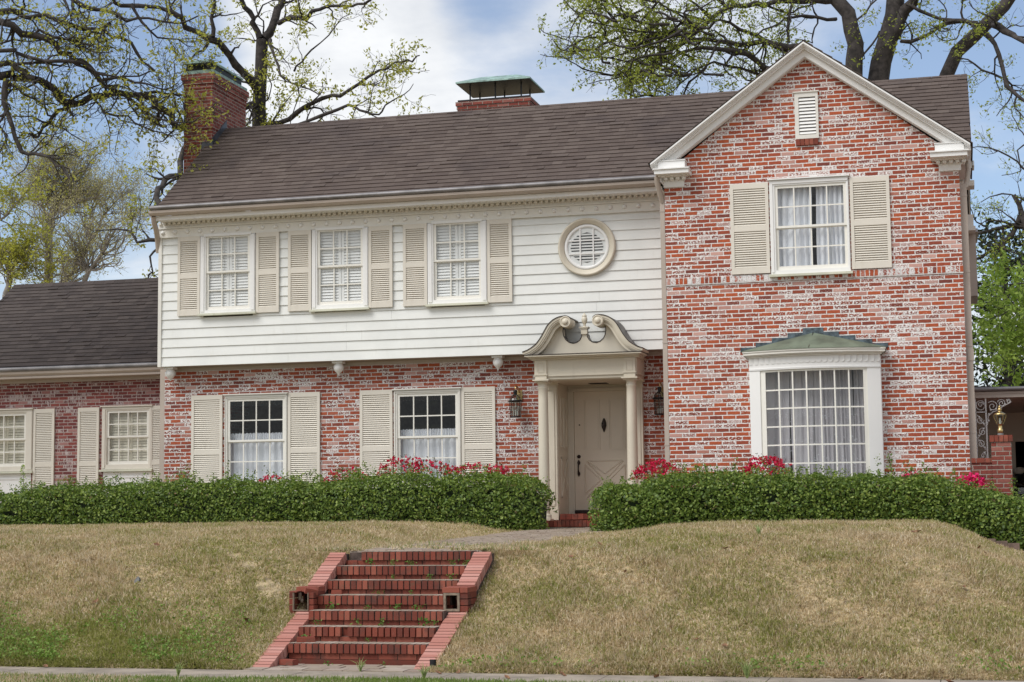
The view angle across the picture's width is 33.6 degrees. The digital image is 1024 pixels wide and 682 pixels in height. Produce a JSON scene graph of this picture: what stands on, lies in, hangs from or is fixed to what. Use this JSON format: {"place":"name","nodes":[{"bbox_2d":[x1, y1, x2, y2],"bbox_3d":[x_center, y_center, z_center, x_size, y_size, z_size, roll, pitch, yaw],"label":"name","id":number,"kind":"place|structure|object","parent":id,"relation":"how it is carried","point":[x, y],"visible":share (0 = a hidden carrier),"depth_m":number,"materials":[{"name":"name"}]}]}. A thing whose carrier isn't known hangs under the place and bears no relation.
{"place":"outdoors","nodes":[
{"label":"outdoors","id":0,"kind":"place"},
{"bbox_2d":[350,527,602,552],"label":"concrete path","id":1,"kind":"structure","parent":0,"point":[545,534],"depth_m":22.82,"materials":[{"name":"grey concrete"}]},
{"bbox_2d":[5,666,1013,680],"bbox_3d":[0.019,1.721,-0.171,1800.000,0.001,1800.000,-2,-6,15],"label":"ground","id":2,"kind":"structure","parent":0,"point":[573,674],"depth_m":17.65,"materials":[{"name":"soil"}]},
{"bbox_2d":[964,207,1023,391],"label":"tree","id":3,"kind":"object","parent":2,"relation":"on","point":[1005,378],"visible":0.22,"depth_m":47.45,"materials":[{"name":"green plant"}]},
{"bbox_2d":[965,241,1023,386],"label":"tree","id":4,"kind":"object","parent":2,"relation":"on","point":[1007,350],"visible":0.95,"depth_m":40.37,"materials":[{"name":"green plant"}]},
{"bbox_2d":[970,87,1023,322],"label":"tree","id":5,"kind":"object","parent":2,"relation":"on","point":[1018,223],"visible":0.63,"depth_m":45.61,"materials":[{"name":"green plant"}]},
{"bbox_2d":[984,353,1022,386],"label":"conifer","id":6,"kind":"object","parent":2,"relation":"on","point":[1002,372],"visible":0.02,"depth_m":50.84,"materials":[{"name":"green plant"}]},
{"bbox_2d":[0,518,1023,680],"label":"lawn","id":7,"kind":"structure","parent":0,"point":[268,580],"depth_m":17.50,"materials":[{"name":"plant"}]},
{"bbox_2d":[0,150,70,296],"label":"tree","id":8,"kind":"object","parent":7,"relation":"on","point":[14,251],"visible":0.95,"depth_m":56.62,"materials":[{"name":"green plant"}]},
{"bbox_2d":[0,125,135,282],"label":"tree","id":9,"kind":"object","parent":7,"relation":"on","point":[68,184],"visible":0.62,"depth_m":62.97,"materials":[{"name":"green plant"}]},
{"bbox_2d":[2,182,152,282],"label":"tree","id":10,"kind":"object","parent":7,"relation":"on","point":[80,261],"visible":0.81,"depth_m":58.12,"materials":[{"name":"green plant"}]},
{"bbox_2d":[38,151,169,282],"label":"tree","id":11,"kind":"object","parent":7,"relation":"on","point":[115,193],"visible":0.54,"depth_m":66.88,"materials":[{"name":"green plant"}]},
{"bbox_2d":[0,0,237,199],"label":"oak tree","id":12,"kind":"object","parent":7,"relation":"on","point":[57,93],"visible":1,"depth_m":32.04,"materials":[{"name":"green plant"}]},
{"bbox_2d":[64,0,431,277],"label":"oak tree","id":13,"kind":"object","parent":7,"relation":"on","point":[257,83],"visible":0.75,"depth_m":39.80,"materials":[{"name":"green plant"}]},
{"bbox_2d":[258,474,284,483],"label":"azalea bush","id":14,"kind":"object","parent":7,"relation":"on","point":[267,477],"visible":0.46,"depth_m":29.31,"materials":[{"name":"pink plant"}]},
{"bbox_2d":[0,459,559,530],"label":"hedge","id":15,"kind":"object","parent":7,"relation":"on","point":[500,502],"visible":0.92,"depth_m":28.09,"materials":[{"name":"green plant"}]},
{"bbox_2d":[17,465,27,495],"bbox_3d":[-8.558,2.504,29.680,0.205,0.690,0.197,3,-7,-29],"label":"sapling","id":16,"kind":"object","parent":15,"relation":"in","point":[22,480],"visible":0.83,"depth_m":29.68,"materials":[{"name":"green plant"}]},
{"bbox_2d":[325,466,366,480],"bbox_3d":[-2.808,2.649,28.960,0.892,1.037,0.456,-2,-6,15],"label":"azalea bush","id":17,"kind":"object","parent":7,"relation":"on","point":[338,474],"visible":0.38,"depth_m":29.00,"materials":[{"name":"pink plant"}]},
{"bbox_2d":[244,550,493,672],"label":"brick stairs","id":18,"kind":"structure","parent":7,"relation":"on","point":[402,640],"depth_m":17.83,"materials":[{"name":"red brick"}]},
{"bbox_2d":[279,659,297,665],"bbox_3d":[-2.250,3.235,17.092,0.170,0.055,0.100,-4,-6,29],"label":"loose brick","id":19,"kind":"object","parent":18,"relation":"on","point":[291,662],"visible":1,"depth_m":17.06,"materials":[{"name":"red brick"}]},
{"bbox_2d":[297,636,314,642],"bbox_3d":[-2.123,3.076,17.479,0.190,0.057,0.095,0,-6,-9],"label":"loose brick","id":20,"kind":"object","parent":18,"relation":"on","point":[306,639],"visible":1,"depth_m":17.44,"materials":[{"name":"red brick"}]},
{"bbox_2d":[304,586,317,594],"bbox_3d":[-2.154,2.675,18.178,0.140,0.058,0.095,12,4,-15],"label":"loose brick","id":21,"kind":"object","parent":18,"relation":"on","point":[307,589],"visible":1,"depth_m":18.14,"materials":[{"name":"red brick"}]},
{"bbox_2d":[331,590,342,593],"bbox_3d":[-1.893,2.719,18.367,0.120,0.050,0.060,-2,-6,12],"label":"loose brick","id":22,"kind":"object","parent":18,"relation":"on","point":[336,591],"visible":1,"depth_m":18.34,"materials":[{"name":"red brick"}]},
{"bbox_2d":[348,560,357,564],"bbox_3d":[-1.784,2.493,19.077,0.110,0.058,0.095,-5,-6,4],"label":"loose brick","id":23,"kind":"object","parent":18,"relation":"on","point":[352,562],"visible":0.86,"depth_m":19.03,"materials":[{"name":"red brick"}]},
{"bbox_2d":[418,616,428,625],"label":"weed","id":24,"kind":"object","parent":18,"relation":"on","point":[423,624],"visible":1,"depth_m":17.51,"materials":[{"name":"green plant"}]},
{"bbox_2d":[377,454,423,480],"bbox_3d":[-1.891,2.527,28.784,0.890,1.224,0.476,-2,-6,15],"label":"azalea bush","id":25,"kind":"object","parent":7,"relation":"on","point":[401,460],"visible":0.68,"depth_m":28.80,"materials":[{"name":"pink plant"}]},
{"bbox_2d":[404,456,449,486],"bbox_3d":[-1.374,2.539,28.712,0.878,1.173,0.465,-2,-6,15],"label":"azalea bush","id":26,"kind":"object","parent":7,"relation":"on","point":[431,464],"visible":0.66,"depth_m":28.72,"materials":[{"name":"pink plant"}]},
{"bbox_2d":[430,659,435,666],"bbox_3d":[-0.763,3.133,16.390,0.063,0.116,0.074,-2,-6,15],"label":"pipe stub","id":27,"kind":"object","parent":7,"relation":"on","point":[432,661],"visible":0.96,"depth_m":16.37,"materials":[{"name":"black metal"}]},
{"bbox_2d":[314,538,562,550],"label":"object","id":28,"kind":"object","parent":7,"relation":"on","point":[477,546],"visible":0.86,"depth_m":19.43,"materials":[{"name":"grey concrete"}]},
{"bbox_2d":[440,462,513,484],"bbox_3d":[-0.608,2.546,28.288,1.326,1.063,0.511,-2,-6,15],"label":"azalea bush","id":29,"kind":"object","parent":7,"relation":"on","point":[503,471],"visible":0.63,"depth_m":28.28,"materials":[{"name":"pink plant"}]},
{"bbox_2d":[0,39,977,527],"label":"brick house","id":30,"kind":"structure","parent":7,"relation":"on","point":[776,259],"depth_m":29.71,"materials":[{"name":"brick"}]},
{"bbox_2d":[0,408,33,502],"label":"window","id":31,"kind":"structure","parent":30,"relation":"in","point":[16,425],"depth_m":34.72,"materials":[{"name":"beige paint"}]},
{"bbox_2d":[99,405,153,492],"bbox_3d":[-7.715,2.435,34.069,1.165,2.277,0.240,-2,-6,15],"label":"window","id":32,"kind":"structure","parent":30,"relation":"in","point":[126,429],"depth_m":34.13,"materials":[{"name":"beige paint"}]},
{"bbox_2d":[197,232,256,316],"bbox_3d":[-5.176,-1.219,30.933,1.140,1.500,0.178,-2,-6,15],"label":"window","id":33,"kind":"structure","parent":30,"relation":"in","point":[227,260],"depth_m":30.96,"materials":[{"name":"white paint"}]},
{"bbox_2d":[223,392,288,492],"bbox_3d":[-4.643,1.864,30.929,1.290,1.812,0.276,-2,-6,15],"label":"window","id":34,"kind":"structure","parent":30,"relation":"in","point":[248,451],"depth_m":30.97,"materials":[{"name":"beige paint"}]},
{"bbox_2d":[309,225,369,312],"bbox_3d":[-3.073,-1.290,30.380,1.130,1.515,0.178,-2,-6,15],"label":"window","id":35,"kind":"structure","parent":30,"relation":"in","point":[340,282],"depth_m":30.42,"materials":[{"name":"white paint"}]},
{"bbox_2d":[392,387,461,489],"bbox_3d":[-1.479,1.746,30.099,1.305,1.812,0.276,-2,-6,15],"label":"window","id":36,"kind":"structure","parent":30,"relation":"in","point":[421,443],"depth_m":30.14,"materials":[{"name":"beige paint"}]},
{"bbox_2d":[425,219,488,306],"bbox_3d":[-0.959,-1.371,29.825,1.145,1.510,0.178,-2,-6,15],"label":"window","id":37,"kind":"structure","parent":30,"relation":"in","point":[456,249],"depth_m":29.86,"materials":[{"name":"white paint"}]},
{"bbox_2d":[508,385,522,417],"bbox_3d":[0.086,1.050,29.531,0.229,0.563,0.341,-6,-8,45],"label":"wall lantern","id":38,"kind":"object","parent":30,"relation":"attached to","point":[518,392],"depth_m":29.49,"materials":[{"name":"black metal"}]},
{"bbox_2d":[558,218,615,275],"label":"round window","id":39,"kind":"structure","parent":30,"relation":"in","point":[587,246],"depth_m":29.22,"materials":[{"name":"beige paint"}]},
{"bbox_2d":[574,391,627,512],"bbox_3d":[1.620,1.954,29.946,1.054,2.139,0.122,-2,-6,15],"label":"front door","id":40,"kind":"structure","parent":30,"relation":"in","point":[600,417],"depth_m":29.99,"materials":[{"name":"beige paint"}]},
{"bbox_2d":[652,382,663,414],"bbox_3d":[2.541,0.978,28.884,0.229,0.563,0.341,-6,-8,45],"label":"wall lantern","id":41,"kind":"object","parent":30,"relation":"attached to","point":[661,391],"depth_m":28.84,"materials":[{"name":"black metal"}]},
{"bbox_2d":[767,174,852,277],"bbox_3d":[4.743,-1.819,27.001,1.306,1.584,0.240,-2,-6,15],"label":"window","id":42,"kind":"structure","parent":30,"relation":"in","point":[791,225],"depth_m":27.03,"materials":[{"name":"white paint"}]},
{"bbox_2d":[741,327,887,489],"bbox_3d":[4.709,1.266,26.421,2.300,3.010,0.646,-2,-6,15],"label":"bay window","id":43,"kind":"structure","parent":30,"relation":"in","point":[818,365],"depth_m":26.58,"materials":[{"name":"white paint"}]},
{"bbox_2d":[0,596,1023,672],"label":"clover","id":44,"kind":"object","parent":7,"relation":"on","point":[156,656],"visible":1,"depth_m":17.49,"materials":[{"name":"green plant"}]},
{"bbox_2d":[631,458,688,486],"bbox_3d":[2.333,2.330,26.459,0.961,1.060,0.521,-2,-6,15],"label":"azalea bush","id":45,"kind":"object","parent":7,"relation":"on","point":[651,465],"visible":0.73,"depth_m":26.43,"materials":[{"name":"red plant"}]},
{"bbox_2d":[754,523,766,533],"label":"grass tuft","id":46,"kind":"object","parent":7,"relation":"on","point":[758,529],"visible":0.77,"depth_m":19.20,"materials":[{"name":"green plant"}]},
{"bbox_2d":[741,453,791,476],"bbox_3d":[3.895,2.250,25.973,0.783,1.088,0.486,-4,-7,29],"label":"azalea bush","id":47,"kind":"object","parent":7,"relation":"on","point":[777,463],"visible":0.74,"depth_m":25.96,"materials":[{"name":"red plant"}]},
{"bbox_2d":[532,0,1023,130],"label":"shade tree","id":48,"kind":"object","parent":7,"relation":"on","point":[892,29],"visible":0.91,"depth_m":39.73,"materials":[{"name":"green plant"}]},
{"bbox_2d":[587,455,1023,550],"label":"hedge","id":49,"kind":"object","parent":7,"relation":"on","point":[652,500],"visible":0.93,"depth_m":24.71,"materials":[{"name":"green plant"}]},
{"bbox_2d":[884,453,896,476],"bbox_3d":[5.518,1.915,24.763,0.198,0.572,0.234,-6,-8,41],"label":"sapling","id":50,"kind":"object","parent":49,"relation":"in","point":[890,465],"visible":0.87,"depth_m":24.75,"materials":[{"name":"green plant"}]},
{"bbox_2d":[956,472,986,487],"bbox_3d":[6.742,2.293,24.959,0.528,0.737,0.406,-2,-6,15],"label":"azalea bush","id":51,"kind":"object","parent":7,"relation":"on","point":[970,477],"visible":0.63,"depth_m":24.89,"materials":[{"name":"pink plant"}]},
{"bbox_2d":[971,435,1012,505],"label":"garden wall","id":52,"kind":"structure","parent":7,"relation":"on","point":[997,466],"depth_m":25.20,"materials":[{"name":"red brick"}]},
{"bbox_2d":[994,406,1005,434],"bbox_3d":[7.301,1.188,25.380,0.184,0.440,0.172,-2,-6,15],"label":"post lantern","id":53,"kind":"object","parent":52,"relation":"on","point":[1000,424],"visible":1,"depth_m":25.35,"materials":[{"name":"gold metal"}]},
{"bbox_2d":[968,386,1023,481],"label":"carport","id":54,"kind":"object","parent":7,"relation":"on","point":[1008,400],"visible":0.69,"depth_m":31.25,"materials":[{"name":"beige paint"}]},
{"bbox_2d":[981,536,1019,549],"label":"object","id":55,"kind":"object","parent":7,"relation":"on","point":[1016,546],"visible":0.21,"depth_m":23.29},
{"bbox_2d":[0,666,1023,681],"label":"sidewalk","id":56,"kind":"structure","parent":0,"point":[209,673],"depth_m":15.93,"materials":[{"name":"concrete"}]},
{"bbox_2d":[175,660,186,675],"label":"grass tuft","id":57,"kind":"object","parent":56,"relation":"on","point":[178,670],"visible":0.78,"depth_m":16.18,"materials":[{"name":"green plant"}]},
{"bbox_2d":[353,657,366,671],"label":"grass tuft","id":58,"kind":"object","parent":56,"relation":"on","point":[361,666],"visible":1,"depth_m":16.42,"materials":[{"name":"green plant"}]},
{"bbox_2d":[418,665,430,677],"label":"grass tuft","id":59,"kind":"object","parent":56,"relation":"on","point":[423,672],"visible":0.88,"depth_m":15.66,"materials":[{"name":"green plant"}]},
{"bbox_2d":[731,659,759,677],"bbox_3d":[2.101,2.966,15.355,0.275,0.196,0.172,0,-6,-6],"label":"grass tuft","id":60,"kind":"object","parent":56,"relation":"on","point":[746,668],"visible":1,"depth_m":15.35,"materials":[{"name":"green plant"}]},
{"bbox_2d":[0,0,1023,392],"label":"sky","id":61,"kind":"structure","parent":0,"point":[464,39],"materials":[{"name":"blue"}]},
{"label":"driveway","id":62,"kind":"structure","parent":0,"visible":0},
{"bbox_2d":[1013,463,1023,503],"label":"parked car","id":63,"kind":"object","parent":62,"relation":"on","point":[1019,475],"visible":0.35,"depth_m":31.09,"materials":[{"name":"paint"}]},
{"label":"verge soil","id":64,"kind":"structure","parent":0,"visible":0},
{"bbox_2d":[0,670,765,681],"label":"verge grass","id":65,"kind":"structure","parent":64,"relation":"on","point":[49,677],"depth_m":15.64,"materials":[{"name":"green plant"}]}
]}

